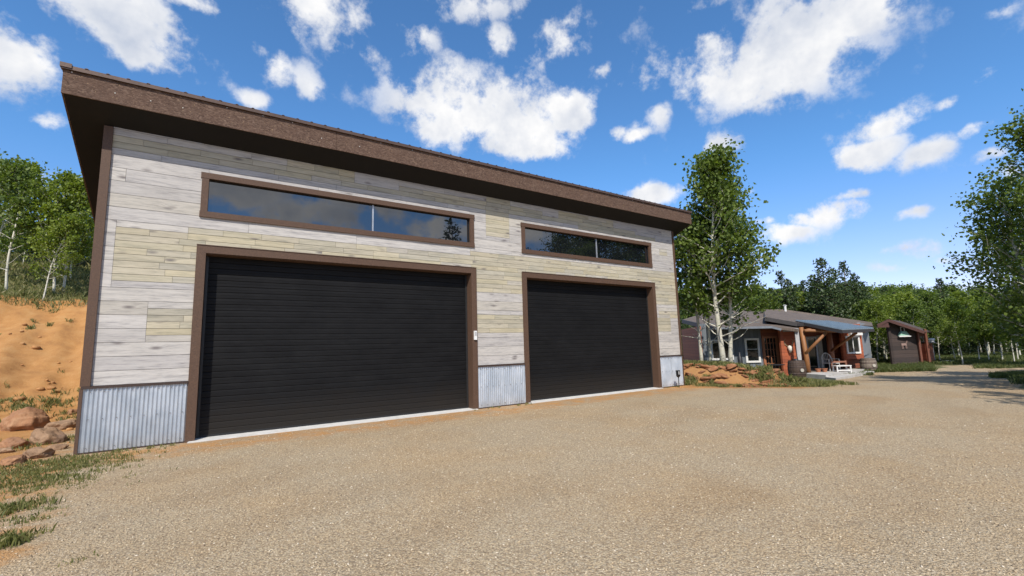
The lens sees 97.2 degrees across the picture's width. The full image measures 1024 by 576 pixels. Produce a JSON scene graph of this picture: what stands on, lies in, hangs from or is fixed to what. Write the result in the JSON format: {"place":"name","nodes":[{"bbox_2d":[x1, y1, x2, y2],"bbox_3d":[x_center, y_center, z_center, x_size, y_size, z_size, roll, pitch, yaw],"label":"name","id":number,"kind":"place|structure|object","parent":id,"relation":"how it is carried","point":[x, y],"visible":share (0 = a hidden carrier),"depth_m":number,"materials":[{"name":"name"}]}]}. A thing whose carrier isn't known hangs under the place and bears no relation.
{"place":"outdoors","nodes":[
{"label":"outdoors","id":0,"kind":"place"},
{"bbox_2d":[0,251,90,334],"bbox_3d":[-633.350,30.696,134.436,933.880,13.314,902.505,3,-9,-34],"label":"hillside","id":1,"kind":"structure","parent":0,"point":[11,276],"depth_m":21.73,"materials":[{"name":"green plant"}]},
{"bbox_2d":[0,153,8,230],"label":"aspen tree","id":2,"kind":"object","parent":1,"relation":"on","point":[1,162],"visible":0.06,"depth_m":23.94,"materials":[{"name":"green plant"}]},
{"bbox_2d":[5,215,34,264],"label":"aspen tree","id":3,"kind":"object","parent":1,"relation":"on","point":[18,240],"visible":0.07,"depth_m":24.20,"materials":[{"name":"green plant"}]},
{"bbox_2d":[2,229,44,258],"bbox_3d":[-28.306,-2.466,26.564,2.235,2.350,2.357,-6,-9,31],"label":"shrub","id":4,"kind":"object","parent":1,"relation":"on","point":[26,252],"visible":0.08,"depth_m":26.05,"materials":[{"name":"green plant"}]},
{"bbox_2d":[0,154,55,261],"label":"aspen tree","id":5,"kind":"object","parent":1,"relation":"on","point":[37,167],"visible":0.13,"depth_m":21.81,"materials":[{"name":"green plant"}]},
{"bbox_2d":[0,151,61,290],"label":"aspen tree","id":6,"kind":"object","parent":1,"relation":"on","point":[15,173],"visible":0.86,"depth_m":19.61,"materials":[{"name":"green plant"}]},
{"bbox_2d":[7,227,58,260],"bbox_3d":[-27.656,-2.603,26.229,2.774,2.766,2.630,-6,-9,30],"label":"shrub","id":7,"kind":"object","parent":1,"relation":"on","point":[31,251],"visible":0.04,"depth_m":26.08,"materials":[{"name":"green plant"}]},
{"bbox_2d":[8,166,94,290],"bbox_3d":[-19.898,-2.545,19.909,2.773,6.074,2.945,-4,-8,17],"label":"aspen tree","id":8,"kind":"object","parent":1,"relation":"on","point":[57,186],"visible":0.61,"depth_m":19.72,"materials":[{"name":"green plant"}]},
{"bbox_2d":[26,174,93,290],"bbox_3d":[-20.058,-2.413,20.309,2.730,5.630,2.570,-8,-10,42],"label":"aspen tree","id":9,"kind":"object","parent":1,"relation":"on","point":[79,192],"visible":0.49,"depth_m":20.29,"materials":[{"name":"green plant"}]},
{"bbox_2d":[56,223,93,279],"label":"aspen tree","id":10,"kind":"object","parent":1,"relation":"on","point":[77,251],"visible":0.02,"depth_m":22.89,"materials":[{"name":"green plant"}]},
{"bbox_2d":[0,295,199,433],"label":"dirt bank","id":11,"kind":"structure","parent":0,"point":[61,340],"depth_m":15.28,"materials":[{"name":"orange soil"}]},
{"bbox_2d":[0,407,49,431],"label":"boulder","id":12,"kind":"object","parent":11,"relation":"on","point":[28,418],"visible":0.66,"depth_m":10.73,"materials":[{"name":"brown stone"}]},
{"bbox_2d":[16,213,87,300],"bbox_3d":[-19.275,-1.284,19.026,2.019,3.947,1.940,-3,-8,11],"label":"aspen tree","id":13,"kind":"object","parent":11,"relation":"on","point":[70,236],"visible":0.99,"depth_m":19.04,"materials":[{"name":"green plant"}]},
{"bbox_2d":[44,419,75,429],"bbox_3d":[-10.938,3.396,10.993,0.551,0.354,0.736,-1,-7,-2],"label":"boulder","id":14,"kind":"object","parent":11,"relation":"on","point":[64,424],"visible":0.62,"depth_m":10.84,"materials":[{"name":"brown stone"}]},
{"bbox_2d":[67,409,76,414],"bbox_3d":[-11.857,3.352,12.162,0.224,0.195,0.333,2,-8,-26],"label":"boulder","id":15,"kind":"object","parent":11,"relation":"on","point":[71,411],"visible":0.8,"depth_m":12.11,"materials":[{"name":"brown stone"}]},
{"bbox_2d":[0,364,1023,575],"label":"gravel driveway","id":16,"kind":"structure","parent":0,"point":[965,394],"depth_m":5.47,"materials":[{"name":"beige gravel"}]},
{"bbox_2d":[0,447,15,453],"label":"boulder","id":17,"kind":"object","parent":16,"relation":"on","point":[7,450],"visible":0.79,"depth_m":8.61,"materials":[{"name":"brown stone"}]},
{"bbox_2d":[0,454,26,466],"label":"boulder","id":18,"kind":"object","parent":16,"relation":"on","point":[10,460],"visible":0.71,"depth_m":7.61,"materials":[{"name":"brown stone"}]},
{"bbox_2d":[0,437,33,448],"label":"boulder","id":19,"kind":"object","parent":16,"relation":"on","point":[11,442],"visible":0.73,"depth_m":9.05,"materials":[{"name":"brown stone"}]},
{"bbox_2d":[22,447,54,458],"bbox_3d":[-8.621,3.037,8.217,0.442,0.295,0.406,-1,-7,-3],"label":"boulder","id":20,"kind":"object","parent":16,"relation":"on","point":[35,452],"visible":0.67,"depth_m":8.11,"materials":[{"name":"brown stone"}]},
{"bbox_2d":[29,427,67,444],"bbox_3d":[-9.807,3.192,9.549,0.720,0.480,0.521,-2,-7,7],"label":"boulder","id":21,"kind":"object","parent":16,"relation":"on","point":[49,435],"visible":0.69,"depth_m":9.41,"materials":[{"name":"brown stone"}]},
{"bbox_2d":[46,444,68,450],"bbox_3d":[-8.938,3.151,8.858,0.356,0.171,0.269,4,-9,-36],"label":"boulder","id":22,"kind":"object","parent":16,"relation":"on","point":[58,447],"visible":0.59,"depth_m":8.82,"materials":[{"name":"brown stone"}]},
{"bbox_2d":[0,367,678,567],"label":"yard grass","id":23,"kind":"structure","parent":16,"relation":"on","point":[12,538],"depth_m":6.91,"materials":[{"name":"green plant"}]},
{"bbox_2d":[60,61,691,455],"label":"garage","id":24,"kind":"structure","parent":16,"relation":"on","point":[267,272],"depth_m":11.21,"materials":[{"name":"wood"}]},
{"bbox_2d":[198,256,466,437],"bbox_3d":[-4.036,1.390,11.585,6.496,3.914,0.072,3,-9,-34],"label":"garage door","id":25,"kind":"structure","parent":24,"relation":"in","point":[287,344],"depth_m":11.16,"materials":[{"name":"metal"}]},
{"bbox_2d":[199,172,474,246],"bbox_3d":[-4.000,-1.878,11.790,6.832,1.004,0.146,3,-9,-34],"label":"window frame","id":26,"kind":"structure","parent":24,"relation":"in","point":[230,198],"depth_m":11.36,"materials":[{"name":"metal"}]},
{"bbox_2d":[520,222,652,266],"bbox_3d":[2.932,-1.470,16.424,6.411,1.004,0.146,3,-9,-34],"label":"window frame","id":27,"kind":"structure","parent":24,"relation":"in","point":[535,239],"depth_m":16.17,"materials":[{"name":"metal"}]},
{"bbox_2d":[527,280,651,400],"bbox_3d":[2.900,1.798,16.222,6.119,3.914,0.072,3,-9,-34],"label":"garage door","id":28,"kind":"structure","parent":24,"relation":"in","point":[585,339],"depth_m":16.01,"materials":[{"name":"metal"}]},
{"bbox_2d":[699,376,714,379],"bbox_3d":[7.939,3.680,18.381,0.602,0.221,0.412,-12,-32,17],"label":"flat stone","id":29,"kind":"object","parent":16,"relation":"on","point":[706,378],"visible":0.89,"depth_m":18.25,"materials":[{"name":"red stone"}]},
{"bbox_2d":[707,365,718,371],"bbox_3d":[8.433,3.364,19.027,0.523,0.180,0.494,-17,16,-9],"label":"flat stone","id":30,"kind":"object","parent":16,"relation":"on","point":[713,368],"visible":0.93,"depth_m":18.89,"materials":[{"name":"red stone"}]},
{"bbox_2d":[859,358,877,370],"bbox_3d":[21.231,4.598,26.887,0.833,0.820,0.840,3,-9,-34],"label":"barrel","id":31,"kind":"object","parent":16,"relation":"on","point":[868,363],"visible":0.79,"depth_m":26.60,"materials":[{"name":"brown wood"}]},
{"bbox_2d":[966,209,1023,338],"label":"aspen tree","id":32,"kind":"object","parent":16,"relation":"on","point":[1006,271],"visible":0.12,"depth_m":28.46,"materials":[{"name":"green plant"}]},
{"bbox_2d":[982,105,1023,326],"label":"aspen tree","id":33,"kind":"object","parent":16,"relation":"on","point":[1018,135],"visible":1,"depth_m":14.11,"materials":[{"name":"green plant"}]},
{"bbox_2d":[0,0,1023,291],"label":"sky","id":34,"kind":"structure","parent":0,"point":[858,122],"materials":[{"name":"blue"}]},
{"bbox_2d":[692,347,1023,389],"bbox_3d":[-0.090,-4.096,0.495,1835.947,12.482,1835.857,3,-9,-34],"label":"grass ground","id":35,"kind":"structure","parent":0,"point":[943,366],"depth_m":30.94,"materials":[{"name":"green plant"}]},
{"bbox_2d":[679,308,690,359],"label":"tree","id":36,"kind":"object","parent":35,"relation":"on","point":[682,325],"visible":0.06,"depth_m":40.57,"materials":[{"name":"green plant"}]},
{"bbox_2d":[678,299,698,328],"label":"aspen tree","id":37,"kind":"object","parent":35,"relation":"on","point":[684,315],"visible":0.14,"depth_m":43.03,"materials":[{"name":"green plant"}]},
{"bbox_2d":[675,211,735,360],"bbox_3d":[8.721,0.131,21.576,3.362,7.575,3.684,3,-9,-34],"label":"aspen tree","id":38,"kind":"object","parent":35,"relation":"on","point":[696,285],"visible":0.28,"depth_m":21.38,"materials":[{"name":"green plant"}]},
{"bbox_2d":[677,210,746,360],"bbox_3d":[9.354,-0.023,22.434,4.722,8.452,3.796,-2,-7,3],"label":"aspen tree","id":39,"kind":"object","parent":35,"relation":"on","point":[709,339],"visible":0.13,"depth_m":22.13,"materials":[{"name":"green plant"}]},
{"bbox_2d":[674,138,780,361],"bbox_3d":[9.393,-1.459,20.338,4.809,10.390,6.044,0,-8,-10],"label":"aspen tree","id":40,"kind":"object","parent":35,"relation":"on","point":[714,170],"visible":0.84,"depth_m":20.10,"materials":[{"name":"green plant"}]},
{"bbox_2d":[677,173,789,362],"bbox_3d":[10.178,-0.725,21.494,5.136,9.397,5.219,-5,-8,24],"label":"aspen tree","id":41,"kind":"object","parent":35,"relation":"on","point":[764,299],"visible":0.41,"depth_m":20.75,"materials":[{"name":"green plant"}]},
{"bbox_2d":[737,352,742,362],"bbox_3d":[12.930,4.353,25.512,0.315,1.452,0.331,3,-9,-34],"label":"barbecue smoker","id":42,"kind":"object","parent":35,"relation":"on","point":[739,359],"visible":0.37,"depth_m":25.48,"materials":[{"name":"black metal"}]},
{"bbox_2d":[733,294,761,311],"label":"aspen tree","id":43,"kind":"object","parent":35,"relation":"on","point":[748,302],"visible":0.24,"depth_m":41.29,"materials":[{"name":"green plant"}]},
{"bbox_2d":[748,282,766,294],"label":"aspen tree","id":44,"kind":"object","parent":35,"relation":"on","point":[759,286],"visible":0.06,"depth_m":57.70,"materials":[{"name":"green plant"}]},
{"bbox_2d":[754,296,784,311],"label":"aspen tree","id":45,"kind":"object","parent":35,"relation":"on","point":[773,307],"visible":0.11,"depth_m":42.30,"materials":[{"name":"green plant"}]},
{"bbox_2d":[683,359,858,386],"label":"terrace grass","id":46,"kind":"structure","parent":35,"relation":"on","point":[800,381],"depth_m":17.93,"materials":[{"name":"green plant"}]},
{"bbox_2d":[681,305,874,379],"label":"house","id":47,"kind":"structure","parent":35,"relation":"on","point":[760,342],"depth_m":26.95,"materials":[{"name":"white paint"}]},
{"bbox_2d":[711,339,733,359],"bbox_3d":[12.554,3.694,27.006,1.256,1.214,0.070,-3,-7,7],"label":"window","id":48,"kind":"structure","parent":47,"relation":"in","point":[714,347],"depth_m":27.03,"materials":[{"name":"white paint"}]},
{"bbox_2d":[744,338,760,362],"bbox_3d":[14.266,3.700,26.775,0.824,1.429,0.070,-3,-7,7],"label":"window","id":49,"kind":"structure","parent":47,"relation":"in","point":[752,346],"depth_m":26.78,"materials":[{"name":"white paint"}]},
{"bbox_2d":[761,336,780,368],"bbox_3d":[15.269,3.865,26.619,0.869,2.055,0.070,-3,-7,7],"label":"french door","id":50,"kind":"structure","parent":47,"relation":"in","point":[770,348],"depth_m":26.64,"materials":[{"name":"brown glass"}]},
{"bbox_2d":[784,339,794,352],"bbox_3d":[15.795,3.281,25.699,0.761,0.813,0.246,-3,-7,7],"label":"deer skull","id":51,"kind":"object","parent":47,"relation":"attached to","point":[789,347],"visible":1,"depth_m":25.65},
{"bbox_2d":[805,337,819,367],"bbox_3d":[18.910,4.123,28.397,0.718,2.113,0.070,-1,-7,-4],"label":"glass door","id":52,"kind":"structure","parent":47,"relation":"in","point":[813,354],"depth_m":28.41,"materials":[{"name":"glass"}]},
{"bbox_2d":[816,335,824,367],"bbox_3d":[19.454,4.126,28.438,0.297,2.272,0.050,-1,-7,-4],"label":"door panel","id":53,"kind":"structure","parent":47,"relation":"in","point":[820,348],"depth_m":28.43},
{"bbox_2d":[821,334,828,367],"bbox_3d":[19.803,4.087,28.484,0.361,2.341,0.025,-1,-7,-4],"label":"doorway","id":54,"kind":"structure","parent":47,"relation":"in","point":[824,343],"depth_m":28.49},
{"bbox_2d":[821,353,840,370],"bbox_3d":[18.295,4.234,25.960,0.668,1.024,0.621,-1,-7,-6],"label":"porch chair","id":55,"kind":"object","parent":47,"relation":"on","point":[829,363],"visible":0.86,"depth_m":26.12,"materials":[{"name":"white wood"}]},
{"bbox_2d":[831,361,851,372],"bbox_3d":[18.316,4.385,25.098,0.850,0.660,0.425,-2,-7,0],"label":"porch bench","id":56,"kind":"object","parent":47,"relation":"on","point":[845,365],"visible":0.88,"depth_m":25.19,"materials":[{"name":"white wood"}]},
{"bbox_2d":[845,336,860,353],"bbox_3d":[20.937,3.476,27.710,0.955,1.090,0.070,-1,-7,-8],"label":"window","id":57,"kind":"structure","parent":47,"relation":"in","point":[853,346],"depth_m":27.72,"materials":[{"name":"white paint"}]},
{"bbox_2d":[769,270,800,310],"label":"pine tree","id":58,"kind":"object","parent":35,"relation":"on","point":[786,299],"visible":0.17,"depth_m":42.44,"materials":[{"name":"green plant"}]},
{"bbox_2d":[783,279,806,312],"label":"pine tree","id":59,"kind":"object","parent":35,"relation":"on","point":[788,283],"visible":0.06,"depth_m":44.06,"materials":[{"name":"green plant"}]},
{"bbox_2d":[787,360,806,377],"bbox_3d":[14.817,4.257,23.470,0.833,0.980,0.840,3,-9,-34],"label":"barrel","id":60,"kind":"object","parent":35,"relation":"on","point":[796,367],"visible":0.81,"depth_m":23.18,"materials":[{"name":"brown wood"}]},
{"bbox_2d":[796,280,807,294],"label":"pine tree","id":61,"kind":"object","parent":35,"relation":"on","point":[802,286],"visible":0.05,"depth_m":47.95,"materials":[{"name":"green plant"}]},
{"bbox_2d":[790,290,818,307],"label":"aspen tree","id":62,"kind":"object","parent":35,"relation":"on","point":[803,294],"visible":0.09,"depth_m":44.14,"materials":[{"name":"green plant"}]},
{"bbox_2d":[795,294,820,311],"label":"aspen tree","id":63,"kind":"object","parent":35,"relation":"on","point":[803,309],"visible":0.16,"depth_m":43.68,"materials":[{"name":"green plant"}]},
{"bbox_2d":[803,274,823,312],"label":"pine tree","id":64,"kind":"object","parent":35,"relation":"on","point":[808,295],"visible":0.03,"depth_m":42.74,"materials":[{"name":"green plant"}]},
{"bbox_2d":[796,257,885,361],"bbox_3d":[27.733,1.892,39.222,6.407,9.548,6.993,-3,-8,11],"label":"pine tree","id":65,"kind":"object","parent":35,"relation":"on","point":[824,292],"visible":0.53,"depth_m":39.48,"materials":[{"name":"green plant"}]},
{"bbox_2d":[822,268,887,357],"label":"pine tree","id":66,"kind":"object","parent":35,"relation":"on","point":[841,290],"visible":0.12,"depth_m":40.67,"materials":[{"name":"green plant"}]},
{"bbox_2d":[836,260,888,356],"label":"pine tree","id":67,"kind":"object","parent":35,"relation":"on","point":[849,284],"visible":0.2,"depth_m":42.38,"materials":[{"name":"green plant"}]},
{"bbox_2d":[843,272,889,356],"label":"pine tree","id":68,"kind":"object","parent":35,"relation":"on","point":[853,277],"visible":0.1,"depth_m":42.70,"materials":[{"name":"green plant"}]},
{"bbox_2d":[848,298,885,353],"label":"aspen tree","id":69,"kind":"object","parent":35,"relation":"on","point":[860,305],"visible":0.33,"depth_m":38.40,"materials":[{"name":"green plant"}]},
{"bbox_2d":[850,299,890,360],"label":"aspen tree","id":70,"kind":"object","parent":35,"relation":"on","point":[875,308],"visible":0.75,"depth_m":35.95,"materials":[{"name":"green plant"}]},
{"bbox_2d":[865,282,879,295],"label":"aspen tree","id":71,"kind":"object","parent":35,"relation":"on","point":[871,289],"visible":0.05,"depth_m":59.18,"materials":[{"name":"green plant"}]},
{"bbox_2d":[857,281,889,355],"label":"tree","id":72,"kind":"object","parent":35,"relation":"on","point":[863,285],"visible":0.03,"depth_m":45.58,"materials":[{"name":"green plant"}]},
{"bbox_2d":[863,296,897,358],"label":"aspen tree","id":73,"kind":"object","parent":35,"relation":"on","point":[886,305],"visible":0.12,"depth_m":38.90,"materials":[{"name":"green plant"}]},
{"bbox_2d":[862,303,902,357],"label":"aspen tree","id":74,"kind":"object","parent":35,"relation":"on","point":[883,340],"visible":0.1,"depth_m":38.04,"materials":[{"name":"green plant"}]},
{"bbox_2d":[877,287,888,343],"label":"tree","id":75,"kind":"object","parent":35,"relation":"on","point":[882,289],"visible":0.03,"depth_m":52.95,"materials":[{"name":"green plant"}]},
{"bbox_2d":[873,294,894,318],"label":"aspen tree","id":76,"kind":"object","parent":35,"relation":"on","point":[886,298],"visible":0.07,"depth_m":50.32,"materials":[{"name":"green plant"}]},
{"bbox_2d":[872,281,900,293],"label":"aspen tree","id":77,"kind":"object","parent":35,"relation":"on","point":[890,286],"visible":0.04,"depth_m":65.53,"materials":[{"name":"green plant"}]},
{"bbox_2d":[881,287,903,295],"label":"aspen tree","id":78,"kind":"object","parent":35,"relation":"on","point":[888,293],"visible":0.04,"depth_m":51.40,"materials":[{"name":"green plant"}]},
{"bbox_2d":[889,284,913,292],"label":"aspen tree","id":79,"kind":"object","parent":35,"relation":"on","point":[901,289],"visible":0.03,"depth_m":60.04,"materials":[{"name":"green plant"}]},
{"bbox_2d":[877,319,935,363],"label":"shed","id":80,"kind":"structure","parent":35,"relation":"on","point":[919,347],"depth_m":32.20,"materials":[{"name":"brown wood"}]},
{"bbox_2d":[898,327,910,336],"bbox_3d":[27.868,3.111,32.169,0.840,0.735,0.250,-2,-7,0],"label":"green lantern","id":81,"kind":"object","parent":80,"relation":"hanging from","point":[904,333],"visible":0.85,"depth_m":32.05,"materials":[{"name":"paint"}]},
{"bbox_2d":[887,289,926,325],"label":"aspen tree","id":82,"kind":"object","parent":35,"relation":"on","point":[903,297],"visible":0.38,"depth_m":42.10,"materials":[{"name":"green plant"}]},
{"bbox_2d":[895,281,923,290],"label":"aspen tree","id":83,"kind":"object","parent":35,"relation":"on","point":[910,286],"visible":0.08,"depth_m":73.50,"materials":[{"name":"green plant"}]},
{"bbox_2d":[894,297,939,344],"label":"aspen tree","id":84,"kind":"object","parent":35,"relation":"on","point":[912,312],"visible":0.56,"depth_m":39.85,"materials":[{"name":"green plant"}]},
{"bbox_2d":[909,284,935,293],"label":"aspen tree","id":85,"kind":"object","parent":35,"relation":"on","point":[916,289],"visible":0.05,"depth_m":51.09,"materials":[{"name":"green plant"}]},
{"bbox_2d":[912,290,948,353],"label":"tree","id":86,"kind":"object","parent":35,"relation":"on","point":[940,351],"visible":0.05,"depth_m":46.38,"materials":[{"name":"green plant"}]},
{"bbox_2d":[912,288,954,341],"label":"aspen tree","id":87,"kind":"object","parent":35,"relation":"on","point":[930,298],"visible":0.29,"depth_m":41.79,"materials":[{"name":"green plant"}]},
{"bbox_2d":[917,306,953,359],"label":"aspen tree","id":88,"kind":"object","parent":35,"relation":"on","point":[934,313],"visible":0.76,"depth_m":35.20,"materials":[{"name":"green plant"}]},
{"bbox_2d":[927,315,966,357],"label":"aspen tree","id":89,"kind":"object","parent":35,"relation":"on","point":[962,342],"visible":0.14,"depth_m":36.06,"materials":[{"name":"green plant"}]},
{"bbox_2d":[932,280,963,292],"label":"aspen tree","id":90,"kind":"object","parent":35,"relation":"on","point":[952,289],"visible":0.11,"depth_m":68.89,"materials":[{"name":"green plant"}]},
{"bbox_2d":[924,277,984,354],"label":"pine tree","id":91,"kind":"object","parent":35,"relation":"on","point":[950,350],"visible":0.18,"depth_m":43.11,"materials":[{"name":"green plant"}]},
{"bbox_2d":[934,291,975,353],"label":"pine tree","id":92,"kind":"object","parent":35,"relation":"on","point":[939,292],"visible":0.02,"depth_m":45.75,"materials":[{"name":"green plant"}]},
{"bbox_2d":[936,294,974,354],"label":"aspen tree","id":93,"kind":"object","parent":35,"relation":"on","point":[948,300],"visible":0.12,"depth_m":42.01,"materials":[{"name":"green plant"}]},
{"bbox_2d":[931,301,984,363],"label":"aspen tree","id":94,"kind":"object","parent":35,"relation":"on","point":[952,309],"visible":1,"depth_m":31.82,"materials":[{"name":"green plant"}]},
{"bbox_2d":[949,290,976,352],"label":"aspen tree","id":95,"kind":"object","parent":35,"relation":"on","point":[961,298],"visible":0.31,"depth_m":48.62,"materials":[{"name":"green plant"}]},
{"bbox_2d":[956,304,993,358],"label":"aspen tree","id":96,"kind":"object","parent":35,"relation":"on","point":[977,308],"visible":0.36,"depth_m":34.11,"materials":[{"name":"green plant"}]},
{"bbox_2d":[959,284,991,350],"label":"aspen tree","id":97,"kind":"object","parent":35,"relation":"on","point":[973,289],"visible":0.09,"depth_m":53.95,"materials":[{"name":"green plant"}]},
{"bbox_2d":[928,158,1023,351],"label":"aspen tree","id":98,"kind":"object","parent":35,"relation":"on","point":[989,239],"visible":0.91,"depth_m":17.30,"materials":[{"name":"green plant"}]},
{"bbox_2d":[964,299,998,353],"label":"aspen tree","id":99,"kind":"object","parent":35,"relation":"on","point":[972,323],"visible":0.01,"depth_m":40.50,"materials":[{"name":"green plant"}]},
{"bbox_2d":[964,309,1000,358],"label":"aspen tree","id":100,"kind":"object","parent":35,"relation":"on","point":[982,331],"visible":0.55,"depth_m":33.57,"materials":[{"name":"green plant"}]},
{"bbox_2d":[972,295,996,353],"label":"aspen tree","id":101,"kind":"object","parent":35,"relation":"on","point":[983,298],"visible":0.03,"depth_m":42.30,"materials":[{"name":"green plant"}]},
{"bbox_2d":[966,289,1002,351],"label":"aspen tree","id":102,"kind":"object","parent":35,"relation":"on","point":[973,292],"visible":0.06,"depth_m":50.36,"materials":[{"name":"green plant"}]},
{"bbox_2d":[965,289,1006,351],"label":"aspen tree","id":103,"kind":"object","parent":35,"relation":"on","point":[981,297],"visible":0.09,"depth_m":45.46,"materials":[{"name":"green plant"}]},
{"bbox_2d":[970,336,1010,351],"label":"pine tree","id":104,"kind":"object","parent":35,"relation":"on","point":[984,350],"visible":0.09,"depth_m":50.61,"materials":[{"name":"green plant"}]},
{"bbox_2d":[972,299,1022,359],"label":"aspen tree","id":105,"kind":"object","parent":35,"relation":"on","point":[990,335],"visible":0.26,"depth_m":33.24,"materials":[{"name":"green plant"}]},
{"bbox_2d":[983,308,1023,360],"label":"aspen tree","id":106,"kind":"object","parent":35,"relation":"on","point":[1001,334],"visible":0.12,"depth_m":31.82,"materials":[{"name":"green plant"}]},
{"bbox_2d":[995,343,1023,351],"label":"pine tree","id":107,"kind":"object","parent":35,"relation":"on","point":[1009,349],"visible":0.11,"depth_m":45.04,"materials":[{"name":"green plant"}]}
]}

